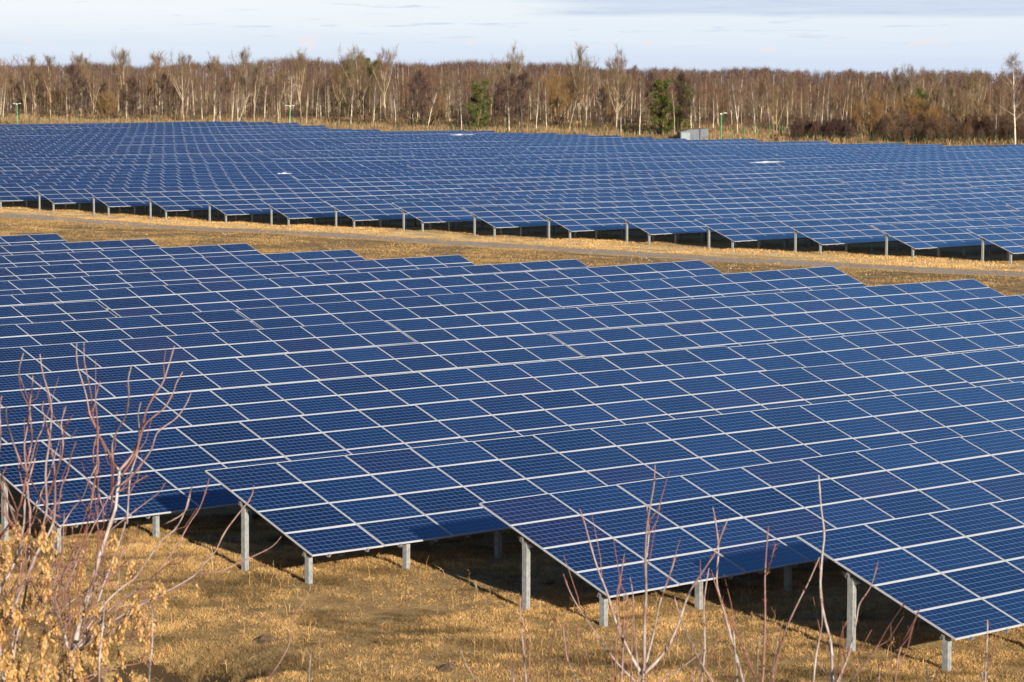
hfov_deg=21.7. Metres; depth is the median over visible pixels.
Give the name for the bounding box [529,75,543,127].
birch tree
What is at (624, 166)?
solar table
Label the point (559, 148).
solar table
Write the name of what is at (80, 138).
solar table
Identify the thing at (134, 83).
alder tree
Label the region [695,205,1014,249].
solar table
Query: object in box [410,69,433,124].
alder tree
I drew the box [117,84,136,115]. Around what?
alder tree
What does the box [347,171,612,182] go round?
solar table
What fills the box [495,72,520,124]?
alder tree
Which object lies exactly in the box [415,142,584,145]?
solar table
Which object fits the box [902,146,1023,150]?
solar table
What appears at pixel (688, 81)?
alder tree
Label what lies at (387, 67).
bare tree
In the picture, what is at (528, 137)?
solar table
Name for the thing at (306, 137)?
solar table
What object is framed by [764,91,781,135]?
bare tree
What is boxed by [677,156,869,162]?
solar table
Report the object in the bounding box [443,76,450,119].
bare tree
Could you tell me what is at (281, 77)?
bare tree
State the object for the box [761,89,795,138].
bare tree
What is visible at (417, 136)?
solar table
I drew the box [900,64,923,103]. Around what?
bare tree
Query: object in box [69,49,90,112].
bare tree
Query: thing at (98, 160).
solar table
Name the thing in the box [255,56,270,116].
bare tree
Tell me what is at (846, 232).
solar table
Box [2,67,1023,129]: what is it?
trees
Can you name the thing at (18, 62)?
bare tree
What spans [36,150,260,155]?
solar table
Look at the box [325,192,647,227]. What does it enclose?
solar table
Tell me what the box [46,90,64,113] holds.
willow bush
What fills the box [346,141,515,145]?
solar table
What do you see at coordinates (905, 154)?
solar table
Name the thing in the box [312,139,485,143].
solar table
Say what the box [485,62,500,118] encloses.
bare tree
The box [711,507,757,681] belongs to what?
sapling
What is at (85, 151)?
solar table
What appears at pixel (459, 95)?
birch tree
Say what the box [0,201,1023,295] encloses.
strip grass
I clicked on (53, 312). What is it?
solar table
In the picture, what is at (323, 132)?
solar table
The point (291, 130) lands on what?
solar table
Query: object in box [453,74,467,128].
birch tree
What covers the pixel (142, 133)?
solar table
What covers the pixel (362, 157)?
solar table
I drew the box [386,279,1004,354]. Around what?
solar table
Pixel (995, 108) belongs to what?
birch tree
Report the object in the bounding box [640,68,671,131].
alder tree
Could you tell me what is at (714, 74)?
bare tree
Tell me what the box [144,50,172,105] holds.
bare tree
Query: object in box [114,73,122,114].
bare tree
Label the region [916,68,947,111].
bare tree
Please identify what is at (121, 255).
solar table
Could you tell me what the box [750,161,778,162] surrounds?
snow strip
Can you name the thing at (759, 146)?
solar table
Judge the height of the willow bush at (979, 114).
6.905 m
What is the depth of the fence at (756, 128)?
464.27 m
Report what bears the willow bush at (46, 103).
on the ground at (410, 605)
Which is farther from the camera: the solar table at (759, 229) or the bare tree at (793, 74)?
the bare tree at (793, 74)
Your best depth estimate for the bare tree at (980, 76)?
463.41 m
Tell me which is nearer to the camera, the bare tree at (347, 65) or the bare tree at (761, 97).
the bare tree at (761, 97)
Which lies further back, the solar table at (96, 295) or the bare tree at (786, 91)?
the bare tree at (786, 91)
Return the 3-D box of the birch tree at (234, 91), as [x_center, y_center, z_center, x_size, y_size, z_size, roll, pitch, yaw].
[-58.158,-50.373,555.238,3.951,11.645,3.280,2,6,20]
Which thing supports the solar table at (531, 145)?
on the ground at (410, 605)
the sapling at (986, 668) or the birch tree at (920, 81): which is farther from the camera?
the birch tree at (920, 81)
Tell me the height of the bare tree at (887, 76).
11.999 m
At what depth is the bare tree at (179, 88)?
584.16 m
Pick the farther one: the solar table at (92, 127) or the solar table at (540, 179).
the solar table at (92, 127)
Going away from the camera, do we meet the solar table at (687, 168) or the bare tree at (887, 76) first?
the solar table at (687, 168)
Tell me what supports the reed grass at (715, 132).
on the ground at (410, 605)
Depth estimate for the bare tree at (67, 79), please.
602.81 m
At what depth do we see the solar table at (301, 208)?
217.77 m
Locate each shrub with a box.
[0,353,119,681]
[5,343,281,681]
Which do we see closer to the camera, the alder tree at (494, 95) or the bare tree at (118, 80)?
the alder tree at (494, 95)
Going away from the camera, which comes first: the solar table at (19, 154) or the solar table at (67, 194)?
the solar table at (67, 194)
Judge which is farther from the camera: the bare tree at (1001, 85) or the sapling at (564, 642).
the bare tree at (1001, 85)
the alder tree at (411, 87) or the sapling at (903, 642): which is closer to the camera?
the sapling at (903, 642)
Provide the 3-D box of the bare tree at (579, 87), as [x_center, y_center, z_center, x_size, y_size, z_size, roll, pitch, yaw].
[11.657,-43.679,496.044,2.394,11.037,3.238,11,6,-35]
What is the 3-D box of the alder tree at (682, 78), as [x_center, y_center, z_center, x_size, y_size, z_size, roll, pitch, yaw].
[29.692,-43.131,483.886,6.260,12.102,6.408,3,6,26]
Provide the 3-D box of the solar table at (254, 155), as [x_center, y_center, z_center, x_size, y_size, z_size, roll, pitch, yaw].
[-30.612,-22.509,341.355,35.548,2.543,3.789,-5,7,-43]
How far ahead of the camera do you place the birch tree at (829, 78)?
494.25 m
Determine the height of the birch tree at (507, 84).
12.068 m
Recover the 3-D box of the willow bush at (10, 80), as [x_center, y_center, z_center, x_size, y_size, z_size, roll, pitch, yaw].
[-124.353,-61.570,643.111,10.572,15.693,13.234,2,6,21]
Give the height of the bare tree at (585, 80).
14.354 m
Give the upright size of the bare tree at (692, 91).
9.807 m
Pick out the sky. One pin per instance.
(818, 35)
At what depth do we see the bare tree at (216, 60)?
591.10 m
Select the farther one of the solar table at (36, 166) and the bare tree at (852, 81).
the bare tree at (852, 81)
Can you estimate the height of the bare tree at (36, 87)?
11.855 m
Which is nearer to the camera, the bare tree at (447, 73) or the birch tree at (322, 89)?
the bare tree at (447, 73)
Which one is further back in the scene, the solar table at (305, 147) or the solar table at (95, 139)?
the solar table at (95, 139)
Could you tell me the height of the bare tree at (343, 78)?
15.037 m
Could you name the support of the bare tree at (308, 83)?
on the ground at (410, 605)
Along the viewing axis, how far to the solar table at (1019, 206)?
210.89 m
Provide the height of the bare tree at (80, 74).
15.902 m
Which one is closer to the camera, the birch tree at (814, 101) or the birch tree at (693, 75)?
the birch tree at (814, 101)
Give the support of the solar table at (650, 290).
on the ground at (410, 605)
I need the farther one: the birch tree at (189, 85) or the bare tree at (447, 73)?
the birch tree at (189, 85)
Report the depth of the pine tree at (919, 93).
463.94 m
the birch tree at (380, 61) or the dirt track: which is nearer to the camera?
the dirt track
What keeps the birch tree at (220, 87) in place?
on the ground at (410, 605)
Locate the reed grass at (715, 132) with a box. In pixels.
[0,111,1023,145]
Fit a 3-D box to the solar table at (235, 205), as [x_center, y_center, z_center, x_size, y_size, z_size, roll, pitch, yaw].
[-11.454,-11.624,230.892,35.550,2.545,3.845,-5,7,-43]
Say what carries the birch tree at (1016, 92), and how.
on the ground at (410, 605)
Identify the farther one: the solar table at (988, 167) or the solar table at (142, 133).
the solar table at (142, 133)
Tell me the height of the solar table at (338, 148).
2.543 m
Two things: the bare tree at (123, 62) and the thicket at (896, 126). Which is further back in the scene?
the bare tree at (123, 62)
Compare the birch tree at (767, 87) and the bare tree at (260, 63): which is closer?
the birch tree at (767, 87)
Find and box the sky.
[0,0,1023,84]
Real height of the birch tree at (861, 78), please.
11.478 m
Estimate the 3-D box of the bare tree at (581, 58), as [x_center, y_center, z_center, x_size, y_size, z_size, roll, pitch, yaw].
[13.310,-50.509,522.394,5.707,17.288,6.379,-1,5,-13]
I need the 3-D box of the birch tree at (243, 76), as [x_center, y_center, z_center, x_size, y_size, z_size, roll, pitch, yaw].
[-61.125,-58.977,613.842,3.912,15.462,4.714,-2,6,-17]
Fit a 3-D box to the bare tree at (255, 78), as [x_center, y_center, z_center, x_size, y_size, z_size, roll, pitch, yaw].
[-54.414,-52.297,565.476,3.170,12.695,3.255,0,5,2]
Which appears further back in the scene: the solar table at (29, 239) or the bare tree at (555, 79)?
the bare tree at (555, 79)
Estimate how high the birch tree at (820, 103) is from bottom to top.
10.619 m
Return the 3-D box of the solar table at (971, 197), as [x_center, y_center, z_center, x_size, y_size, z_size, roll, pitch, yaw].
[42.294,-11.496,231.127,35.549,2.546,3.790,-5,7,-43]
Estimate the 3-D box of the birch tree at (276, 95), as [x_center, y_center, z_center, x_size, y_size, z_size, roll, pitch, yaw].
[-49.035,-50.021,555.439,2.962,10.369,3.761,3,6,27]
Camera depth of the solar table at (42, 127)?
515.03 m
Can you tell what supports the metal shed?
on the ground at (410, 605)
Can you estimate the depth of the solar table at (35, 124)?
538.85 m
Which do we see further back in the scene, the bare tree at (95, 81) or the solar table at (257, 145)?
the bare tree at (95, 81)
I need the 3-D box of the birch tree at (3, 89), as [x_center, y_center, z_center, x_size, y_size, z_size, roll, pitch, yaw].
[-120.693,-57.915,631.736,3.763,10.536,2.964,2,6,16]
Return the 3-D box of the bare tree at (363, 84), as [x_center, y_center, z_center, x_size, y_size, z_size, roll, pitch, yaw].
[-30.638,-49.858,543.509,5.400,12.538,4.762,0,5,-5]
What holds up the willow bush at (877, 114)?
on the ground at (410, 605)
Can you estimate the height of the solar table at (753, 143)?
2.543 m
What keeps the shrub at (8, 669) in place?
on the ground at (410, 605)
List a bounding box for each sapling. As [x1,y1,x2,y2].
[266,584,310,681]
[307,650,311,681]
[459,633,515,681]
[517,597,534,681]
[547,615,591,681]
[563,557,636,681]
[579,465,727,681]
[610,539,646,681]
[646,559,719,681]
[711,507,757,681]
[756,526,781,681]
[768,557,819,681]
[811,475,906,681]
[890,607,920,681]
[925,664,940,681]
[981,620,996,681]
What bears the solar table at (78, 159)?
on the ground at (410, 605)
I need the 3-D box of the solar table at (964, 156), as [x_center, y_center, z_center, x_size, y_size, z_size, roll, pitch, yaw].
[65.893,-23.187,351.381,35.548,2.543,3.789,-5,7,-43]
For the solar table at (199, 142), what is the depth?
405.08 m
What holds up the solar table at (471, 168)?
on the ground at (410, 605)
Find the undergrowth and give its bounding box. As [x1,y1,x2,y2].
[1,101,1022,131]
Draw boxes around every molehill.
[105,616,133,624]
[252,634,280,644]
[434,663,457,671]
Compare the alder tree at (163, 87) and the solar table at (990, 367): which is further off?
the alder tree at (163, 87)
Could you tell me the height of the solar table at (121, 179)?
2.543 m
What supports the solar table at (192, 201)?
on the ground at (410, 605)
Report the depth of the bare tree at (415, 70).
576.30 m
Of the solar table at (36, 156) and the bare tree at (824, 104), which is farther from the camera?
the bare tree at (824, 104)
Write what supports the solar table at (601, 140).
on the ground at (410, 605)
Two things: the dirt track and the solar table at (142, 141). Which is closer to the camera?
the dirt track
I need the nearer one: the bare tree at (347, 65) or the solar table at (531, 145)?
the solar table at (531, 145)
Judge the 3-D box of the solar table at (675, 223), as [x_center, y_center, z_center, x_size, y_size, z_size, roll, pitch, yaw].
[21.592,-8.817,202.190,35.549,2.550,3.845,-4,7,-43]
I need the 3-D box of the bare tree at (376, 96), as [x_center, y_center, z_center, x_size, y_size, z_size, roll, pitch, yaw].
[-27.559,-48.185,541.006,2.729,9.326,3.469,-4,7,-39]
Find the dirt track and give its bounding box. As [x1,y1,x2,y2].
[0,213,1023,276]
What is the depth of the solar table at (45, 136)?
439.44 m
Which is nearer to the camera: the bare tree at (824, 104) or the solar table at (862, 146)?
the solar table at (862, 146)
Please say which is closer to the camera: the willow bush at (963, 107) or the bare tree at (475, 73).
the willow bush at (963, 107)
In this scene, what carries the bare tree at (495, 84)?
on the ground at (410, 605)
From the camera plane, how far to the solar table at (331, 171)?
284.68 m
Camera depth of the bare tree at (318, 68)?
601.47 m
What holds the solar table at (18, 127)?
on the ground at (410, 605)
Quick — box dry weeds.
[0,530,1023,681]
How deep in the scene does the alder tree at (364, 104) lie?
549.31 m
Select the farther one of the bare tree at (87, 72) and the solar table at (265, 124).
the bare tree at (87, 72)
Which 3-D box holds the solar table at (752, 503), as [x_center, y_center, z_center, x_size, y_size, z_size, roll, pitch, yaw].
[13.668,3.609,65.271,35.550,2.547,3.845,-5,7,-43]
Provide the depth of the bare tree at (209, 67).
602.84 m
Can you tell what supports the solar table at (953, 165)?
on the ground at (410, 605)
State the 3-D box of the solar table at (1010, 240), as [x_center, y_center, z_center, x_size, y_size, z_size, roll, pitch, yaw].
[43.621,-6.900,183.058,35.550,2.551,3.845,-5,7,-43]
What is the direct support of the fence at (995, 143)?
on the ground at (410, 605)
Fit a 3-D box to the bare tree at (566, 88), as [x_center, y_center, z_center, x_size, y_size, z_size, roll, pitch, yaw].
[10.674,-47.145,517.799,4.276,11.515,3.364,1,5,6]
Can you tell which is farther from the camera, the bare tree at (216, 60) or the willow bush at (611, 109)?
the bare tree at (216, 60)
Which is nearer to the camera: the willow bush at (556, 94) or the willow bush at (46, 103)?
the willow bush at (556, 94)
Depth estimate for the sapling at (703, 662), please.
12.13 m
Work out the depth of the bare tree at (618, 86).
485.59 m
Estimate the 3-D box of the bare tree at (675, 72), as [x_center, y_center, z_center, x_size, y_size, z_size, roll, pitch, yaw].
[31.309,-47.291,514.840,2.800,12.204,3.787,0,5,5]
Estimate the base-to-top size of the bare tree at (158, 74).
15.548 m
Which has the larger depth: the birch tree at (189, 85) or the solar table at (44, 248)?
the birch tree at (189, 85)
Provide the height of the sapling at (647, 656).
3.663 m
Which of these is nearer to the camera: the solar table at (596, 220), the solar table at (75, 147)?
the solar table at (596, 220)
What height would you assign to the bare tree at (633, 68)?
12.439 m
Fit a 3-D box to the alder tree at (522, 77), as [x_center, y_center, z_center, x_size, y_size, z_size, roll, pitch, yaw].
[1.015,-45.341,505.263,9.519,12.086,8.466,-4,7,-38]
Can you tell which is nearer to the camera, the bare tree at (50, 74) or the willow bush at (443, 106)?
the willow bush at (443, 106)
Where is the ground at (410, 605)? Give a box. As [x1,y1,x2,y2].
[0,83,1023,681]
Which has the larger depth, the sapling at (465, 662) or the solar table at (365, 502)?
the solar table at (365, 502)
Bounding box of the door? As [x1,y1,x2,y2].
[681,133,689,139]
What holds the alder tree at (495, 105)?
on the ground at (410, 605)
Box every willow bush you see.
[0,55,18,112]
[41,96,51,111]
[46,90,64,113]
[90,89,120,120]
[418,91,443,123]
[428,94,448,121]
[525,67,582,126]
[600,100,624,124]
[708,99,729,120]
[842,94,898,140]
[842,104,860,121]
[893,88,933,135]
[920,103,950,138]
[941,87,986,122]
[976,102,1006,137]
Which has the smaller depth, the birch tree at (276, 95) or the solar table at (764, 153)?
the solar table at (764, 153)
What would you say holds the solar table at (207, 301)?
on the ground at (410, 605)
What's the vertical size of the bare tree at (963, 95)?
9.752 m
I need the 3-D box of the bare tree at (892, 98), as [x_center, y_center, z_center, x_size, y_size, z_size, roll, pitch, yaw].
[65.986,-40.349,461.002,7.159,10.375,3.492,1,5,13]
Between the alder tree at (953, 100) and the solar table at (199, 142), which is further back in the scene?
the alder tree at (953, 100)
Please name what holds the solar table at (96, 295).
on the ground at (410, 605)
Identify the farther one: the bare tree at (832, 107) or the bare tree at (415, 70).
the bare tree at (415, 70)
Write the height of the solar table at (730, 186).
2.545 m
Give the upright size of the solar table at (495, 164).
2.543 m
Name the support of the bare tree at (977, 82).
on the ground at (410, 605)
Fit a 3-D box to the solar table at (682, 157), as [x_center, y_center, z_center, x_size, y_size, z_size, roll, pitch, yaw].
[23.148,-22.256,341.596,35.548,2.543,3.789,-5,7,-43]
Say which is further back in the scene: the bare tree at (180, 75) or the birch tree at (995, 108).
the bare tree at (180, 75)
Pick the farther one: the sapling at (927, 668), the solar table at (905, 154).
the solar table at (905, 154)
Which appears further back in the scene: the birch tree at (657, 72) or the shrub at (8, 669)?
the birch tree at (657, 72)
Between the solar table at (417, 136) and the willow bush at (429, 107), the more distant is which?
the willow bush at (429, 107)
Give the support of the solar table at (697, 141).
on the ground at (410, 605)
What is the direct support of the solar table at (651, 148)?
on the ground at (410, 605)
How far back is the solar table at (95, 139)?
419.37 m
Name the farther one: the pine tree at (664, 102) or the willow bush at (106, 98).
the willow bush at (106, 98)
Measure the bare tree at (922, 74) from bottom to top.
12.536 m
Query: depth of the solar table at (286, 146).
390.60 m
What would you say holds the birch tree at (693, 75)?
on the ground at (410, 605)
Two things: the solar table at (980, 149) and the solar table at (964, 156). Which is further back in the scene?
the solar table at (980, 149)
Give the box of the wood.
[0,54,1023,110]
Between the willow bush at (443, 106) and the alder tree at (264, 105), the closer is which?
the willow bush at (443, 106)
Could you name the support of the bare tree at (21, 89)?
on the ground at (410, 605)
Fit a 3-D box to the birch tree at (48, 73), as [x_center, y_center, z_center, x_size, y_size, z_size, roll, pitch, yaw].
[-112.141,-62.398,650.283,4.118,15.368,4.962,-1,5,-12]
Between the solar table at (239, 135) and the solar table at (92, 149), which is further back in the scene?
the solar table at (239, 135)
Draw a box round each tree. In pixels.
[0,73,9,112]
[0,79,9,114]
[13,54,46,114]
[13,81,28,113]
[16,70,37,114]
[20,71,29,119]
[24,54,41,113]
[28,70,43,115]
[33,78,45,108]
[37,54,62,115]
[45,54,58,100]
[60,64,88,116]
[62,72,70,108]
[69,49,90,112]
[70,54,90,114]
[78,78,92,112]
[82,57,92,113]
[86,68,103,117]
[89,83,108,113]
[110,44,132,103]
[113,48,135,85]
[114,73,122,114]
[116,84,131,118]
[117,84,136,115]
[119,77,147,120]
[122,73,131,117]
[123,85,130,117]
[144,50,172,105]
[145,76,153,115]
[146,72,173,119]
[148,54,167,100]
[164,84,178,112]
[169,86,185,116]
[170,52,197,118]
[173,51,190,113]
[174,78,183,116]
[178,86,185,110]
[183,73,194,115]
[184,55,199,114]
[197,76,208,118]
[204,51,223,101]
[207,63,222,116]
[208,54,225,114]
[211,69,226,120]
[222,73,238,118]
[222,76,229,114]
[228,46,251,117]
[232,77,243,107]
[237,61,265,118]
[238,55,251,115]
[239,92,253,120]
[244,81,264,117]
[250,66,261,109]
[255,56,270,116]
[258,85,269,117]
[261,75,269,115]
[262,77,270,104]
[268,79,282,121]
[272,69,288,117]
[280,76,300,122]
[289,47,309,118]
[291,49,310,117]
[302,73,311,122]
[313,56,324,115]
[313,83,321,116]
[315,75,327,111]
[328,64,349,124]
[331,66,348,116]
[334,44,366,105]
[334,52,351,117]
[341,64,374,120]
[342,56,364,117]
[346,80,355,112]
[346,80,359,115]
[347,79,375,121]
[349,51,368,117]
[350,69,370,123]
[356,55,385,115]
[366,76,380,124]
[368,82,381,119]
[371,44,398,118]
[371,54,393,117]
[378,79,382,120]
[387,75,401,125]
[400,73,426,126]
[409,59,424,118]
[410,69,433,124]
[421,83,444,126]
[437,67,457,119]
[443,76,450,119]
[444,77,461,118]
[452,75,462,123]
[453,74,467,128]
[465,77,492,130]
[466,65,482,101]
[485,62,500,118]
[487,80,502,113]
[488,72,497,118]
[488,81,501,115]
[489,64,504,124]
[490,40,523,120]
[492,71,543,130]
[495,52,521,88]
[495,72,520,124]
[498,79,503,125]
[499,73,516,130]
[525,76,534,118]
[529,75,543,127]
[533,69,542,108]
[541,65,561,106]
[542,79,552,128]
[558,69,575,121]
[565,70,574,121]
[566,43,592,123]
[566,54,597,121]
[570,79,583,124]
[572,67,592,126]
[574,80,582,119]
[578,77,593,125]
[582,60,596,119]
[586,85,614,130]
[594,65,635,133]
[599,55,622,114]
[602,88,610,113]
[606,44,628,126]
[615,83,628,116]
[627,64,639,104]
[628,74,637,124]
[632,70,653,135]
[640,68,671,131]
[644,78,658,121]
[647,78,683,134]
[653,70,660,111]
[666,71,691,130]
[667,84,677,135]
[669,66,678,89]
[669,80,695,129]
[682,79,699,127]
[686,78,706,121]
[690,73,704,120]
[690,78,695,117]
[692,87,706,127]
[709,91,720,127]
[711,72,722,114]
[725,83,734,123]
[726,75,749,135]
[728,67,749,121]
[738,86,745,124]
[745,77,763,135]
[753,74,772,125]
[753,78,769,129]
[754,68,770,116]
[761,75,775,124]
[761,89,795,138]
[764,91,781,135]
[782,73,797,128]
[782,84,793,121]
[783,86,792,114]
[786,72,797,99]
[808,85,821,119]
[816,80,830,120]
[819,84,834,122]
[821,71,836,120]
[823,82,844,118]
[836,91,844,120]
[837,69,854,118]
[841,84,851,119]
[847,78,857,125]
[855,87,868,112]
[857,71,869,131]
[864,73,875,118]
[874,72,888,114]
[875,78,913,115]
[878,91,893,117]
[881,70,892,107]
[891,66,904,115]
[896,83,912,115]
[899,95,907,118]
[900,63,919,107]
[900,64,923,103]
[902,62,943,104]
[911,87,929,125]
[914,73,928,106]
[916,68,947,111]
[925,84,945,111]
[925,90,937,110]
[937,89,951,132]
[940,86,956,119]
[945,72,960,111]
[946,96,958,123]
[954,81,972,119]
[962,66,1001,120]
[962,70,987,114]
[964,68,985,121]
[988,51,1023,143]
[990,87,1004,141]
[996,74,1005,106]
[1008,76,1023,115]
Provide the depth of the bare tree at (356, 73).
555.29 m
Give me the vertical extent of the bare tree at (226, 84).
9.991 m
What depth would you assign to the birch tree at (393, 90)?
527.29 m
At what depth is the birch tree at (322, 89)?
572.52 m
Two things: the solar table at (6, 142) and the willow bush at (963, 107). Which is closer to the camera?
the solar table at (6, 142)
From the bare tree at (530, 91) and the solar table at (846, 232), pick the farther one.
the bare tree at (530, 91)
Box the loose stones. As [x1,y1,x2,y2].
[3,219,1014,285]
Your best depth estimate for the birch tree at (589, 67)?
546.13 m
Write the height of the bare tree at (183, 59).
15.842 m
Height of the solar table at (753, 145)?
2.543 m
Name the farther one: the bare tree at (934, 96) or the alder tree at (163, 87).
the alder tree at (163, 87)
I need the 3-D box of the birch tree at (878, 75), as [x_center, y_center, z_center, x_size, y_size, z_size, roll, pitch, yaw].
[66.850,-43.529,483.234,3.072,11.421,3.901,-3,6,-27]
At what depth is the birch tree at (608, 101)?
510.30 m
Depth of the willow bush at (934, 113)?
446.20 m
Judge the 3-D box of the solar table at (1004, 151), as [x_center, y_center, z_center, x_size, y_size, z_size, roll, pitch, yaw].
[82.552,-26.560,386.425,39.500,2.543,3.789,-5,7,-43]
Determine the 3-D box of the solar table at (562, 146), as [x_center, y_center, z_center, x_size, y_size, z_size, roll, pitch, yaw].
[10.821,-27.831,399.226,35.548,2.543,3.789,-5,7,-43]
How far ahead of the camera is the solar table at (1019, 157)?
339.25 m
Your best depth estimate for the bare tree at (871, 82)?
487.56 m
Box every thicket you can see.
[788,117,859,138]
[873,112,1023,140]
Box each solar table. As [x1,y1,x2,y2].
[0,123,93,124]
[0,123,98,130]
[0,128,154,131]
[0,133,67,135]
[0,135,94,137]
[0,136,124,139]
[0,137,183,141]
[0,141,22,143]
[0,143,54,144]
[0,144,84,146]
[0,145,117,147]
[0,146,151,149]
[0,147,186,153]
[0,153,35,154]
[0,154,74,157]
[0,156,111,160]
[0,158,189,163]
[0,163,20,171]
[0,170,100,174]
[0,172,146,176]
[0,173,195,179]
[0,175,244,203]
[0,177,295,207]
[0,233,66,245]
[0,239,160,255]
[0,243,260,267]
[0,249,364,280]
[0,255,474,294]
[0,259,588,314]
[0,301,115,324]
[0,310,259,347]
[0,320,416,375]
[0,333,584,407]
[0,346,765,502]
[0,356,975,552]
[1,148,221,154]
[5,125,33,129]
[9,158,148,160]
[12,129,182,132]
[13,137,152,139]
[13,159,276,170]
[23,139,214,143]
[28,121,195,129]
[30,179,349,210]
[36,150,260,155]
[52,121,220,128]
[54,140,243,144]
[55,162,317,171]
[67,131,209,133]
[68,132,214,135]
[75,152,293,158]
[78,121,245,128]
[84,181,403,214]
[85,140,280,144]
[95,132,266,135]
[98,260,722,328]
[100,164,361,173]
[103,122,271,127]
[110,152,331,158]
[118,142,311,146]
[124,134,269,137]
[129,123,300,127]
[141,184,461,218]
[145,166,410,173]
[149,153,371,159]
[153,134,324,137]
[155,125,328,130]
[162,143,345,147]
[182,129,351,131]
[184,135,354,139]
[187,144,379,148]
[189,153,413,159]
[194,168,456,175]
[199,187,521,222]
[205,381,1023,583]
[209,129,379,131]
[215,135,386,139]
[221,145,414,152]
[236,266,866,341]
[242,169,503,179]
[258,145,453,152]
[260,137,416,140]
[260,190,581,225]
[266,131,386,132]
[272,155,451,159]
[274,155,497,164]
[280,138,450,143]
[293,169,559,182]
[294,147,488,152]
[295,130,463,133]
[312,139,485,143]
[316,157,541,164]
[325,131,496,134]
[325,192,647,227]
[332,149,526,152]
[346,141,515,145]
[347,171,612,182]
[355,132,523,135]
[361,159,582,168]
[372,150,562,153]
[380,141,552,145]
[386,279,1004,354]
[387,133,556,137]
[392,194,715,231]
[401,174,667,184]
[407,159,634,168]
[411,150,597,155]
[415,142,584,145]
[418,134,588,139]
[451,135,620,140]
[451,143,623,147]
[452,150,650,156]
[456,162,678,169]
[458,176,721,190]
[462,197,783,236]
[479,428,1023,626]
[483,137,653,141]
[488,145,659,149]
[498,153,681,159]
[504,162,727,169]
[516,138,686,141]
[517,177,783,190]
[526,145,698,149]
[536,199,857,239]
[539,152,733,159]
[549,295,1023,357]
[553,139,706,142]
[556,163,783,172]
[565,146,737,149]
[579,180,842,192]
[583,155,776,159]
[587,139,759,143]
[611,166,827,177]
[614,202,935,244]
[624,141,789,145]
[629,155,825,162]
[644,182,905,195]
[647,147,774,150]
[649,147,816,152]
[659,141,830,145]
[663,166,886,178]
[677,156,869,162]
[689,148,859,152]
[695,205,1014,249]
[699,143,863,146]
[709,183,973,198]
[719,167,942,181]
[726,157,917,164]
[728,319,1023,370]
[733,149,901,155]
[736,143,904,147]
[776,144,943,148]
[776,158,970,167]
[777,150,946,155]
[778,169,999,183]
[778,186,1023,200]
[781,211,1023,253]
[796,497,1023,671]
[822,151,990,156]
[828,159,1019,166]
[838,171,1023,185]
[851,191,1023,203]
[858,144,1023,149]
[869,152,1023,157]
[871,218,1023,257]
[883,161,1023,168]
[901,176,1023,187]
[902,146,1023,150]
[916,154,1023,160]
[924,346,1023,386]
[931,200,1023,210]
[939,165,1023,169]
[944,147,1023,152]
[966,155,1023,160]
[966,180,1023,187]
[966,226,1023,263]
[990,150,1023,152]
[997,169,1023,171]
[1007,203,1023,210]
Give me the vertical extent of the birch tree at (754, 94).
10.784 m
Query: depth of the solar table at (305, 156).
337.24 m
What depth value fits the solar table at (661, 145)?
421.58 m
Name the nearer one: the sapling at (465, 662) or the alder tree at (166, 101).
the sapling at (465, 662)
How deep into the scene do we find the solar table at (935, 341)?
95.73 m
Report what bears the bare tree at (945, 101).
on the ground at (410, 605)
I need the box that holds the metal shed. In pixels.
[676,128,707,139]
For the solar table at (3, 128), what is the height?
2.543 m
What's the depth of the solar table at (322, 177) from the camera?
273.77 m
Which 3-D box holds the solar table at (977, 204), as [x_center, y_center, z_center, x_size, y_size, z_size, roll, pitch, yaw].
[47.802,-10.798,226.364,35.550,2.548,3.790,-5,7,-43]
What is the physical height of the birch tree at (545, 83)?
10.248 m
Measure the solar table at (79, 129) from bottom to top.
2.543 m
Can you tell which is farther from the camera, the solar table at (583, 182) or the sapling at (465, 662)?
the solar table at (583, 182)
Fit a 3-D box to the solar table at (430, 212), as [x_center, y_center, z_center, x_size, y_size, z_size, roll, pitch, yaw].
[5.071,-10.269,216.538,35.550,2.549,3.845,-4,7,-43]
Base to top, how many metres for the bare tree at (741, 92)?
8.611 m
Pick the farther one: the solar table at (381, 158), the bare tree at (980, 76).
the bare tree at (980, 76)
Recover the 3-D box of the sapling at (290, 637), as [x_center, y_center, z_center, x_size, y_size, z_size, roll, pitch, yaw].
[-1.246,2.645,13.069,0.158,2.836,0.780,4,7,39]
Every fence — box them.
[0,115,451,130]
[455,122,673,138]
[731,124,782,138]
[805,131,1022,144]
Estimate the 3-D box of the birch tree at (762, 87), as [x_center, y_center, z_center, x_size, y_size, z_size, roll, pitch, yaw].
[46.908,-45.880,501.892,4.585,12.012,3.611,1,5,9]
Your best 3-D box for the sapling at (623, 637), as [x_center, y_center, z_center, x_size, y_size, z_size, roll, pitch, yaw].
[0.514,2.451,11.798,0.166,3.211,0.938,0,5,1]
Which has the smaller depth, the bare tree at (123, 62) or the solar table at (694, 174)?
the solar table at (694, 174)
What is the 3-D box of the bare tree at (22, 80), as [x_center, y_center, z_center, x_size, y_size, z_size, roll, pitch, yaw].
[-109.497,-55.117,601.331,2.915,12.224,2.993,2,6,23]
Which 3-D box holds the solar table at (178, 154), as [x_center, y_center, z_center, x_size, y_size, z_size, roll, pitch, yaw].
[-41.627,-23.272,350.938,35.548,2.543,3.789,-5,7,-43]
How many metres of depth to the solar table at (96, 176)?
264.57 m
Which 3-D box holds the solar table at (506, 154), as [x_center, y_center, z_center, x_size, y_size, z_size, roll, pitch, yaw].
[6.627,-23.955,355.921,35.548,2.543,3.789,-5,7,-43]
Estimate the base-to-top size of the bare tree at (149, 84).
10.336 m
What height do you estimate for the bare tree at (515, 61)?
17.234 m

